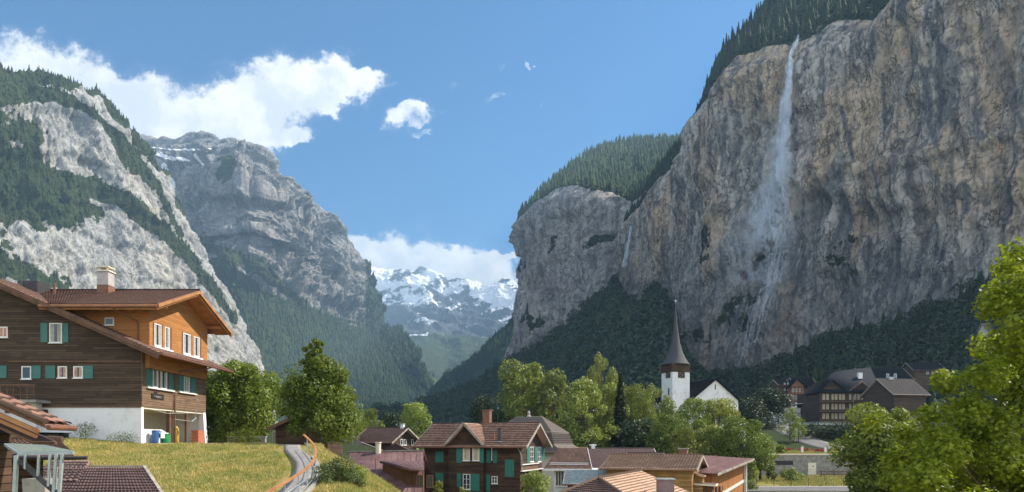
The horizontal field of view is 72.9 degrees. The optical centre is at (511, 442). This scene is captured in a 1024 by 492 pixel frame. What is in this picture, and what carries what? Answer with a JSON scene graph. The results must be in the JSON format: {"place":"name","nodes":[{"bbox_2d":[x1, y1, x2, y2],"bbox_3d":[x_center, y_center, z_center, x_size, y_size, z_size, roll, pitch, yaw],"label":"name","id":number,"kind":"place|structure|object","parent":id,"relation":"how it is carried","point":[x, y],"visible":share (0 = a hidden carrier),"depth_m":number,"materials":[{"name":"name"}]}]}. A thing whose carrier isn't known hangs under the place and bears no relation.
{"place":"outdoors","nodes":[
{"label":"outdoors","id":0,"kind":"place"},
{"bbox_2d":[0,66,277,429],"bbox_3d":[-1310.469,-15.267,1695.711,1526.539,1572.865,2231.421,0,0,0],"label":"mountain","id":1,"kind":"structure","parent":0,"point":[76,140],"depth_m":1418.67,"materials":[{"name":"stone"}]},
{"bbox_2d":[0,62,236,322],"bbox_3d":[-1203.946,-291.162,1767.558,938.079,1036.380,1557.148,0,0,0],"label":"forest","id":2,"kind":"object","parent":1,"relation":"on","point":[30,94],"visible":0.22,"depth_m":1359.46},
{"bbox_2d":[191,430,203,442],"bbox_3d":[-25.510,-0.475,56.320,0.600,1.030,1.160,0,0,0],"label":"box","id":3,"kind":"object","parent":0,"point":[198,436],"visible":0.91,"depth_m":55.79,"materials":[{"name":"plastic"}]},
{"bbox_2d":[140,130,428,435],"bbox_3d":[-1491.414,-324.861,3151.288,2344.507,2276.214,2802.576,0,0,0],"label":"mountain","id":4,"kind":"structure","parent":0,"point":[247,198],"depth_m":2598.67,"materials":[{"name":"grey stone"}]},
{"bbox_2d":[200,240,433,421],"bbox_3d":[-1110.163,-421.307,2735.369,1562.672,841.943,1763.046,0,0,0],"label":"forest","id":5,"kind":"object","parent":4,"relation":"on","point":[360,347],"visible":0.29,"depth_m":2873.12,"materials":[{"name":"plant"}]},
{"bbox_2d":[277,444,314,491],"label":"path","id":6,"kind":"structure","parent":0,"point":[299,456],"depth_m":36.98,"materials":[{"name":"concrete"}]},
{"bbox_2d":[0,0,763,284],"label":"sky","id":7,"kind":"structure","parent":0,"point":[426,127],"materials":[{"name":"blue"}]},
{"bbox_2d":[371,266,517,379],"bbox_3d":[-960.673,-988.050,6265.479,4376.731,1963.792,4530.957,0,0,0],"label":"mountain","id":8,"kind":"structure","parent":0,"point":[444,321],"depth_m":6724.37,"materials":[{"name":"snow"}]},
{"bbox_2d":[430,321,513,398],"bbox_3d":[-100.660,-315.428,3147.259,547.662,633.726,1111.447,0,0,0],"label":"hill","id":9,"kind":"structure","parent":0,"point":[496,340],"depth_m":2922.97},
{"bbox_2d":[426,316,513,396],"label":"forest","id":10,"kind":"object","parent":9,"relation":"on","point":[432,390],"visible":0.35,"depth_m":2930.40,"materials":[{"name":"plant"}]},
{"bbox_2d":[43,419,1020,491],"bbox_3d":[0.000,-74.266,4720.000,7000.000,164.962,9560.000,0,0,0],"label":"ground","id":11,"kind":"structure","parent":0,"point":[777,437],"depth_m":43.38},
{"bbox_2d":[0,392,77,491],"bbox_3d":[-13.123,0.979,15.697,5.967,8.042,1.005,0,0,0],"label":"house","id":12,"kind":"structure","parent":11,"relation":"on","point":[10,426],"depth_m":15.68,"materials":[{"name":"brown tile"}]},
{"bbox_2d":[4,443,74,491],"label":"glass canopy","id":13,"kind":"object","parent":12,"relation":"attached to","point":[30,449],"visible":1,"depth_m":12.40,"materials":[{"name":"grey"}]},
{"bbox_2d":[38,432,70,437],"bbox_3d":[-31.560,-0.325,46.980,2.700,0.750,1.200,0,0,0],"label":"gutter","id":14,"kind":"object","parent":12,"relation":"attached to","point":[64,435],"visible":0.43,"depth_m":46.73,"materials":[{"name":"metal"}]},
{"bbox_2d":[22,478,57,491],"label":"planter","id":15,"kind":"object","parent":11,"relation":"on","point":[32,485],"visible":0.56,"depth_m":14.50,"materials":[{"name":"concrete"}]},
{"bbox_2d":[12,435,87,491],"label":"shed","id":16,"kind":"structure","parent":11,"relation":"on","point":[31,460],"depth_m":19.30,"materials":[{"name":"brown wood"}]},
{"bbox_2d":[73,421,98,438],"bbox_3d":[-28.873,-0.572,46.891,1.399,1.745,1.459,0,0,38],"label":"shrub","id":17,"kind":"object","parent":11,"relation":"on","point":[83,431],"visible":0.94,"depth_m":46.78,"materials":[{"name":"grey plant"}]},
{"bbox_2d":[43,460,162,491],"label":"tiled roof house","id":18,"kind":"structure","parent":11,"relation":"on","point":[82,476],"depth_m":23.51,"materials":[{"name":"tile"}]},
{"bbox_2d":[0,266,233,443],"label":"chalet","id":19,"kind":"object","parent":11,"relation":"on","point":[106,357],"visible":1,"depth_m":48.00,"materials":[{"name":"paint"}]},
{"bbox_2d":[20,366,31,379],"bbox_3d":[-33.600,-4.807,47.955,0.765,0.946,0.150,0,0,0],"label":"window","id":20,"kind":"structure","parent":19,"relation":"in","point":[25,370],"depth_m":47.99,"materials":[{"name":"white paint"}]},
{"bbox_2d":[48,323,62,343],"bbox_3d":[-31.569,-7.558,47.955,0.986,1.426,0.150,0,0,0],"label":"window","id":21,"kind":"structure","parent":19,"relation":"in","point":[55,329],"depth_m":47.98,"materials":[{"name":"white paint"}]},
{"bbox_2d":[56,366,67,378],"bbox_3d":[-31.108,-4.844,47.955,0.728,0.872,0.150,0,0,0],"label":"window","id":22,"kind":"structure","parent":19,"relation":"in","point":[62,370],"depth_m":47.98,"materials":[{"name":"white paint"}]},
{"bbox_2d":[72,366,83,378],"bbox_3d":[-30.018,-4.844,47.955,0.765,0.872,0.150,0,0,0],"label":"window","id":23,"kind":"structure","parent":19,"relation":"in","point":[77,370],"depth_m":47.98,"materials":[{"name":"white paint"}]},
{"bbox_2d":[154,323,161,346],"bbox_3d":[-25.275,-7.665,49.435,0.080,1.570,0.970,0,0,0],"label":"window","id":24,"kind":"structure","parent":19,"relation":"in","point":[157,327],"depth_m":49.43,"materials":[{"name":"white paint"}]},
{"bbox_2d":[160,371,166,388],"bbox_3d":[-25.600,-4.725,50.950,0.080,1.550,0.900,0,0,0],"label":"window","id":25,"kind":"structure","parent":19,"relation":"in","point":[163,375],"depth_m":50.94,"materials":[{"name":"white paint"}]},
{"bbox_2d":[183,333,190,354],"bbox_3d":[-25.275,-7.665,53.885,0.080,1.570,1.270,0,0,0],"label":"window","id":26,"kind":"structure","parent":19,"relation":"in","point":[186,337],"depth_m":53.88,"materials":[{"name":"white paint"}]},
{"bbox_2d":[194,336,199,356],"bbox_3d":[-25.275,-7.665,55.525,0.080,1.570,1.010,0,0,0],"label":"window","id":27,"kind":"structure","parent":19,"relation":"in","point":[196,340],"depth_m":55.55,"materials":[{"name":"white paint"}]},
{"bbox_2d":[106,428,139,443],"bbox_3d":[-26.326,-0.127,47.183,2.190,1.655,2.344,0,0,0],"label":"shrub","id":28,"kind":"object","parent":11,"relation":"on","point":[119,436],"visible":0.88,"depth_m":46.92,"materials":[{"name":"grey plant"}]},
{"bbox_2d":[12,435,400,491],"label":"grass","id":29,"kind":"structure","parent":11,"relation":"on","point":[191,449],"depth_m":38.75,"materials":[{"name":"plant"}]},
{"bbox_2d":[206,370,230,441],"bbox_3d":[-28.953,-3.201,66.468,6.352,7.391,6.843,0,0,-34],"label":"broadleaf tree","id":30,"kind":"object","parent":11,"relation":"on","point":[210,377],"visible":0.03,"depth_m":64.64,"materials":[{"name":"green plant"}]},
{"bbox_2d":[207,426,236,442],"bbox_3d":[-25.114,-0.426,59.901,2.477,2.429,3.429,0,0,0],"label":"shrub","id":31,"kind":"object","parent":11,"relation":"on","point":[218,439],"visible":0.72,"depth_m":59.18,"materials":[{"name":"green plant"}]},
{"bbox_2d":[225,426,262,442],"bbox_3d":[-22.341,-0.280,57.975,3.021,2.164,2.740,0,0,-37],"label":"shrub","id":32,"kind":"object","parent":11,"relation":"on","point":[241,433],"visible":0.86,"depth_m":57.59,"materials":[{"name":"green plant"}]},
{"bbox_2d":[206,359,283,437],"bbox_3d":[-24.634,-3.342,62.226,8.294,8.240,7.528,0,0,0],"label":"broadleaf tree","id":33,"kind":"object","parent":11,"relation":"on","point":[234,405],"visible":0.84,"depth_m":60.32,"materials":[{"name":"green plant"}]},
{"bbox_2d":[227,436,266,442],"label":"garden wall","id":34,"kind":"structure","parent":11,"relation":"on","point":[263,439],"depth_m":58.60,"materials":[{"name":"stone"}]},
{"bbox_2d":[265,434,316,491],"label":"path railing","id":35,"kind":"object","parent":11,"relation":"on","point":[310,464],"visible":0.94,"depth_m":30.70,"materials":[{"name":"orange wood"}]},
{"bbox_2d":[266,417,342,457],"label":"barn","id":36,"kind":"structure","parent":11,"relation":"on","point":[284,437],"depth_m":56.00,"materials":[{"name":"brown wood"}]},
{"bbox_2d":[304,456,320,491],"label":"retaining wall","id":37,"kind":"structure","parent":11,"relation":"on","point":[309,488],"depth_m":31.86,"materials":[{"name":"concrete"}]},
{"bbox_2d":[299,338,329,388],"bbox_3d":[-14.123,-5.661,49.751,1.961,3.726,2.319,0,0,35],"label":"broadleaf tree","id":38,"kind":"object","parent":11,"relation":"on","point":[314,351],"visible":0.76,"depth_m":49.37,"materials":[{"name":"green plant"}]},
{"bbox_2d":[270,354,365,445],"bbox_3d":[-13.925,-2.799,49.952,6.973,7.164,6.043,0,0,0],"label":"broadleaf tree","id":39,"kind":"object","parent":11,"relation":"on","point":[324,408],"visible":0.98,"depth_m":48.88,"materials":[{"name":"green plant"}]},
{"bbox_2d":[308,454,365,487],"bbox_3d":[-8.297,1.916,32.962,2.196,2.771,2.940,0,0,39],"label":"shrub","id":40,"kind":"object","parent":11,"relation":"on","point":[335,467],"visible":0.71,"depth_m":32.72,"materials":[{"name":"green plant"}]},
{"bbox_2d":[348,464,369,484],"bbox_3d":[-8.001,2.243,35.005,1.756,2.316,1.535,0,0,0],"label":"shrub","id":41,"kind":"object","parent":11,"relation":"on","point":[363,472],"visible":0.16,"depth_m":34.95,"materials":[{"name":"green plant"}]},
{"bbox_2d":[362,407,384,426],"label":"broadleaf tree","id":42,"kind":"object","parent":11,"relation":"on","point":[370,416],"visible":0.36,"depth_m":149.45,"materials":[{"name":"green plant"}]},
{"bbox_2d":[357,423,418,449],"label":"house","id":43,"kind":"structure","parent":11,"relation":"on","point":[402,435],"depth_m":107.90,"materials":[{"name":"brown wood"}]},
{"bbox_2d":[349,442,432,491],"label":"workshop","id":44,"kind":"structure","parent":11,"relation":"on","point":[405,470],"depth_m":61.88,"materials":[{"name":"metal"}]},
{"bbox_2d":[379,411,405,426],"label":"broadleaf tree","id":45,"kind":"object","parent":11,"relation":"on","point":[387,420],"visible":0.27,"depth_m":168.35,"materials":[{"name":"green plant"}]},
{"bbox_2d":[399,402,431,449],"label":"broadleaf tree","id":46,"kind":"object","parent":11,"relation":"on","point":[412,413],"visible":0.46,"depth_m":116.80,"materials":[{"name":"green plant"}]},
{"bbox_2d":[412,410,552,491],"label":"chalet","id":47,"kind":"object","parent":11,"relation":"on","point":[487,454],"visible":1,"depth_m":71.47,"materials":[{"name":"brown wood"}]},
{"bbox_2d":[469,394,500,422],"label":"broadleaf tree","id":48,"kind":"object","parent":11,"relation":"on","point":[476,413],"visible":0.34,"depth_m":159.12,"materials":[{"name":"green plant"}]},
{"bbox_2d":[492,407,509,422],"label":"broadleaf tree","id":49,"kind":"object","parent":11,"relation":"on","point":[496,417],"visible":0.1,"depth_m":129.26,"materials":[{"name":"green plant"}]},
{"bbox_2d":[495,358,554,420],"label":"broadleaf tree","id":50,"kind":"object","parent":11,"relation":"on","point":[517,406],"visible":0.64,"depth_m":129.96,"materials":[{"name":"green plant"}]},
{"bbox_2d":[520,469,551,491],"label":"shrub","id":51,"kind":"object","parent":11,"relation":"on","point":[530,481],"visible":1,"depth_m":47.69,"materials":[{"name":"green plant"}]},
{"bbox_2d":[508,411,578,491],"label":"mansard house","id":52,"kind":"structure","parent":11,"relation":"on","point":[558,436],"depth_m":86.85,"materials":[{"name":"grey tile"}]},
{"bbox_2d":[529,367,576,440],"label":"broadleaf tree","id":53,"kind":"object","parent":11,"relation":"on","point":[548,402],"visible":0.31,"depth_m":129.11,"materials":[{"name":"green plant"}]},
{"bbox_2d":[543,447,597,491],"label":"annexe","id":54,"kind":"structure","parent":11,"relation":"on","point":[562,459],"depth_m":69.52,"materials":[{"name":"tile"}]},
{"bbox_2d":[555,471,567,486],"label":"window","id":55,"kind":"structure","parent":54,"relation":"in","point":[559,475],"depth_m":68.88,"materials":[{"name":"white paint"}]},
{"bbox_2d":[562,469,606,487],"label":"shed","id":56,"kind":"structure","parent":11,"relation":"on","point":[572,477],"depth_m":64.36,"materials":[{"name":"grey metal"}]},
{"bbox_2d":[557,376,616,446],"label":"broadleaf tree","id":57,"kind":"object","parent":11,"relation":"on","point":[578,396],"visible":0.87,"depth_m":120.30,"materials":[{"name":"green plant"}]},
{"bbox_2d":[584,353,628,425],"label":"broadleaf tree","id":58,"kind":"object","parent":11,"relation":"on","point":[611,375],"visible":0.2,"depth_m":150.98,"materials":[{"name":"green plant"}]},
{"bbox_2d":[589,381,630,446],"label":"broadleaf tree","id":59,"kind":"object","parent":11,"relation":"on","point":[610,399],"visible":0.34,"depth_m":124.91,"materials":[{"name":"green plant"}]},
{"bbox_2d":[580,444,655,469],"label":"house","id":60,"kind":"structure","parent":11,"relation":"on","point":[599,456],"depth_m":93.79,"materials":[{"name":"brown tile"}]},
{"bbox_2d":[609,372,627,446],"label":"conifer tree","id":61,"kind":"object","parent":11,"relation":"on","point":[618,410],"visible":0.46,"depth_m":123.42,"materials":[{"name":"green plant"}]},
{"bbox_2d":[559,469,688,491],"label":"house","id":62,"kind":"structure","parent":11,"relation":"on","point":[637,480],"depth_m":30.21,"materials":[{"name":"tile"}]},
{"bbox_2d":[607,417,665,449],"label":"broadleaf tree","id":63,"kind":"object","parent":11,"relation":"on","point":[633,433],"visible":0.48,"depth_m":114.76,"materials":[{"name":"green plant"}]},
{"bbox_2d":[624,383,657,442],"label":"broadleaf tree","id":64,"kind":"object","parent":11,"relation":"on","point":[635,414],"visible":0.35,"depth_m":126.59,"materials":[{"name":"green plant"}]},
{"bbox_2d":[599,448,708,491],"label":"barn","id":65,"kind":"structure","parent":11,"relation":"on","point":[683,467],"depth_m":62.60,"materials":[{"name":"brown wood"}]},
{"bbox_2d":[694,482,717,491],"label":"lean to porch","id":66,"kind":"object","parent":65,"relation":"attached to","point":[708,487],"visible":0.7,"depth_m":61.81,"materials":[{"name":"metal"}]},
{"bbox_2d":[638,383,680,444],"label":"broadleaf tree","id":67,"kind":"object","parent":11,"relation":"on","point":[663,407],"visible":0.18,"depth_m":132.57,"materials":[{"name":"green plant"}]},
{"bbox_2d":[643,413,695,453],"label":"broadleaf tree","id":68,"kind":"object","parent":11,"relation":"on","point":[661,436],"visible":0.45,"depth_m":110.36,"materials":[{"name":"green plant"}]},
{"bbox_2d":[661,299,689,428],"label":"church tower","id":69,"kind":"structure","parent":11,"relation":"on","point":[675,369],"depth_m":151.11,"materials":[{"name":"paint"}]},
{"bbox_2d":[664,425,703,454],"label":"broadleaf tree","id":70,"kind":"object","parent":11,"relation":"on","point":[683,433],"visible":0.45,"depth_m":105.32,"materials":[{"name":"green plant"}]},
{"bbox_2d":[671,397,712,452],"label":"broadleaf tree","id":71,"kind":"object","parent":11,"relation":"on","point":[696,410],"visible":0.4,"depth_m":127.15,"materials":[{"name":"green plant"}]},
{"bbox_2d":[652,378,741,430],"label":"church nave","id":72,"kind":"structure","parent":11,"relation":"on","point":[710,389],"depth_m":152.30,"materials":[{"name":"paint"}]},
{"bbox_2d":[691,423,732,456],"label":"broadleaf tree","id":73,"kind":"object","parent":11,"relation":"on","point":[707,431],"visible":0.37,"depth_m":107.06,"materials":[{"name":"green plant"}]},
{"bbox_2d":[699,397,740,449],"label":"broadleaf tree","id":74,"kind":"object","parent":11,"relation":"on","point":[718,407],"visible":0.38,"depth_m":127.83,"materials":[{"name":"green plant"}]},
{"bbox_2d":[698,455,754,491],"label":"barn","id":75,"kind":"structure","parent":11,"relation":"on","point":[727,474],"depth_m":68.86,"materials":[{"name":"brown wood"}]},
{"bbox_2d":[709,415,778,470],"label":"broadleaf tree","id":76,"kind":"object","parent":11,"relation":"on","point":[736,443],"visible":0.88,"depth_m":102.64,"materials":[{"name":"green plant"}]},
{"bbox_2d":[747,461,759,481],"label":"shrub","id":77,"kind":"object","parent":11,"relation":"on","point":[751,474],"visible":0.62,"depth_m":99.26,"materials":[{"name":"green plant"}]},
{"bbox_2d":[738,395,768,436],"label":"broadleaf tree","id":78,"kind":"object","parent":11,"relation":"on","point":[748,408],"visible":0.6,"depth_m":186.80,"materials":[{"name":"green plant"}]},
{"bbox_2d":[747,411,783,428],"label":"shrub","id":79,"kind":"object","parent":11,"relation":"on","point":[771,423],"visible":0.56,"depth_m":188.73,"materials":[{"name":"green plant"}]},
{"bbox_2d":[752,433,779,478],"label":"broadleaf tree","id":80,"kind":"object","parent":11,"relation":"on","point":[773,457],"visible":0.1,"depth_m":107.59,"materials":[{"name":"green plant"}]},
{"bbox_2d":[750,387,793,424],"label":"broadleaf tree","id":81,"kind":"object","parent":11,"relation":"on","point":[770,396],"visible":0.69,"depth_m":197.54,"materials":[{"name":"green plant"}]},
{"bbox_2d":[766,465,777,479],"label":"shrub","id":82,"kind":"object","parent":11,"relation":"on","point":[771,473],"visible":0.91,"depth_m":104.67,"materials":[{"name":"green plant"}]},
{"bbox_2d":[768,379,788,407],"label":"chalet","id":83,"kind":"object","parent":11,"relation":"on","point":[781,384],"visible":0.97,"depth_m":225.21,"materials":[{"name":"grey wood"}]},
{"bbox_2d":[764,403,802,424],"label":"painted shop","id":84,"kind":"structure","parent":11,"relation":"on","point":[798,410],"depth_m":213.50,"materials":[{"name":"paint"}]},
{"bbox_2d":[776,407,801,443],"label":"young tree","id":85,"kind":"object","parent":11,"relation":"on","point":[791,435],"visible":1,"depth_m":164.75,"materials":[{"name":"green plant"}]},
{"bbox_2d":[779,467,804,480],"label":"shrub","id":86,"kind":"object","parent":11,"relation":"on","point":[794,474],"visible":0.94,"depth_m":103.37,"materials":[{"name":"green plant"}]},
{"bbox_2d":[786,378,807,407],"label":"timber framed house","id":87,"kind":"structure","parent":11,"relation":"on","point":[796,387],"depth_m":222.00,"materials":[{"name":"wood"}]},
{"bbox_2d":[788,416,807,441],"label":"young tree","id":88,"kind":"object","parent":11,"relation":"on","point":[801,430],"visible":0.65,"depth_m":167.41,"materials":[{"name":"green plant"}]},
{"bbox_2d":[788,377,815,392],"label":"chalet","id":89,"kind":"object","parent":11,"relation":"on","point":[808,382],"visible":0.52,"depth_m":229.36,"materials":[{"name":"tile"}]},
{"bbox_2d":[762,454,852,474],"bbox_3d":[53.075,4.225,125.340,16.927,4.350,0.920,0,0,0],"label":"building","id":90,"kind":"structure","parent":11,"relation":"on","point":[810,464],"depth_m":125.00,"materials":[{"name":"beige paint"}]},
{"bbox_2d":[807,462,816,474],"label":"door","id":91,"kind":"structure","parent":90,"relation":"in","point":[811,466],"depth_m":124.94,"materials":[{"name":"beige paint"}]},
{"bbox_2d":[802,420,833,438],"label":"shrub","id":92,"kind":"object","parent":11,"relation":"on","point":[811,431],"visible":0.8,"depth_m":173.10,"materials":[{"name":"green plant"}]},
{"bbox_2d":[797,367,876,424],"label":"hotel","id":93,"kind":"structure","parent":11,"relation":"on","point":[833,397],"depth_m":200.15,"materials":[{"name":"brown wood"}]},
{"bbox_2d":[822,422,852,438],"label":"shrub","id":94,"kind":"object","parent":11,"relation":"on","point":[838,431],"visible":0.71,"depth_m":170.78,"materials":[{"name":"green plant"}]},
{"bbox_2d":[755,449,988,485],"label":"grass","id":95,"kind":"structure","parent":11,"relation":"on","point":[815,480],"depth_m":105.77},
{"bbox_2d":[826,402,929,491],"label":"broadleaf tree","id":96,"kind":"object","parent":11,"relation":"on","point":[861,456],"visible":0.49,"depth_m":60.95,"materials":[{"name":"green plant"}]},
{"bbox_2d":[854,367,914,379],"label":"chalet","id":97,"kind":"object","parent":11,"relation":"on","point":[894,372],"visible":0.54,"depth_m":229.15,"materials":[{"name":"tile"}]},
{"bbox_2d":[859,377,930,429],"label":"guest house","id":98,"kind":"structure","parent":11,"relation":"on","point":[888,394],"depth_m":187.21,"materials":[{"name":"grey wood"}]},
{"bbox_2d":[902,362,944,391],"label":"chalet","id":99,"kind":"object","parent":11,"relation":"on","point":[920,373],"visible":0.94,"depth_m":250.80,"materials":[{"name":"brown wood"}]},
{"bbox_2d":[862,236,1023,491],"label":"maple tree","id":100,"kind":"object","parent":11,"relation":"on","point":[977,440],"visible":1,"depth_m":20.56,"materials":[{"name":"green plant"}]},
{"bbox_2d":[503,140,668,358],"bbox_3d":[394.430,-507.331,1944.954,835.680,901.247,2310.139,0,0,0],"label":"cliff","id":101,"kind":"structure","parent":0,"point":[571,265],"depth_m":1224.12,"materials":[{"name":"stone"}]},
{"bbox_2d":[516,132,679,326],"bbox_3d":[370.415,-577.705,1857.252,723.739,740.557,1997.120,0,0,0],"label":"forest plateau","id":102,"kind":"structure","parent":101,"relation":"on","point":[601,173],"depth_m":1507.45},
{"bbox_2d":[416,279,1023,421],"bbox_3d":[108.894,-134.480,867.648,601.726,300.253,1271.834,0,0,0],"label":"hill","id":103,"kind":"structure","parent":0,"point":[623,314],"depth_m":959.05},
{"bbox_2d":[369,272,690,436],"bbox_3d":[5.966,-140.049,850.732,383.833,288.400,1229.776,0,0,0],"label":"wood","id":104,"kind":"object","parent":103,"relation":"on","point":[638,325],"visible":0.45,"depth_m":895.27,"materials":[{"name":"green plant"}]},
{"bbox_2d":[645,269,1023,418],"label":"wood","id":105,"kind":"object","parent":103,"relation":"on","point":[747,381],"visible":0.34,"depth_m":390.28,"materials":[{"name":"green plant"}]},
{"bbox_2d":[764,271,1021,413],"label":"forest foot","id":106,"kind":"object","parent":103,"relation":"on","point":[816,374],"visible":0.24,"depth_m":368.14},
{"bbox_2d":[976,323,1012,339],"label":"villa","id":107,"kind":"object","parent":103,"relation":"on","point":[980,328],"visible":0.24,"depth_m":303.56,"materials":[{"name":"beige paint"}]},
{"bbox_2d":[769,425,851,449],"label":"road","id":108,"kind":"structure","parent":0,"point":[810,440],"depth_m":169.57,"materials":[{"name":"asphalt"}]},
{"bbox_2d":[614,0,1023,371],"bbox_3d":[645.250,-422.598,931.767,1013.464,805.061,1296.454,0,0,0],"label":"cliff","id":109,"kind":"structure","parent":0,"point":[838,175],"depth_m":501.80,"materials":[{"name":"stone"}]},
{"bbox_2d":[623,0,888,335],"bbox_3d":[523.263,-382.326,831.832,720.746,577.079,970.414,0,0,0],"label":"forest rim","id":110,"kind":"object","parent":109,"relation":"on","point":[783,25],"visible":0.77,"depth_m":631.04,"materials":[{"name":"plant"}]},
{"bbox_2d":[747,488,996,491],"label":"road","id":111,"kind":"structure","parent":0,"point":[800,490],"depth_m":83.11,"materials":[{"name":"asphalt"}]},
{"bbox_2d":[750,486,993,487],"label":"pavement","id":112,"kind":"structure","parent":0,"point":[806,487],"depth_m":88.77,"materials":[{"name":"concrete"}]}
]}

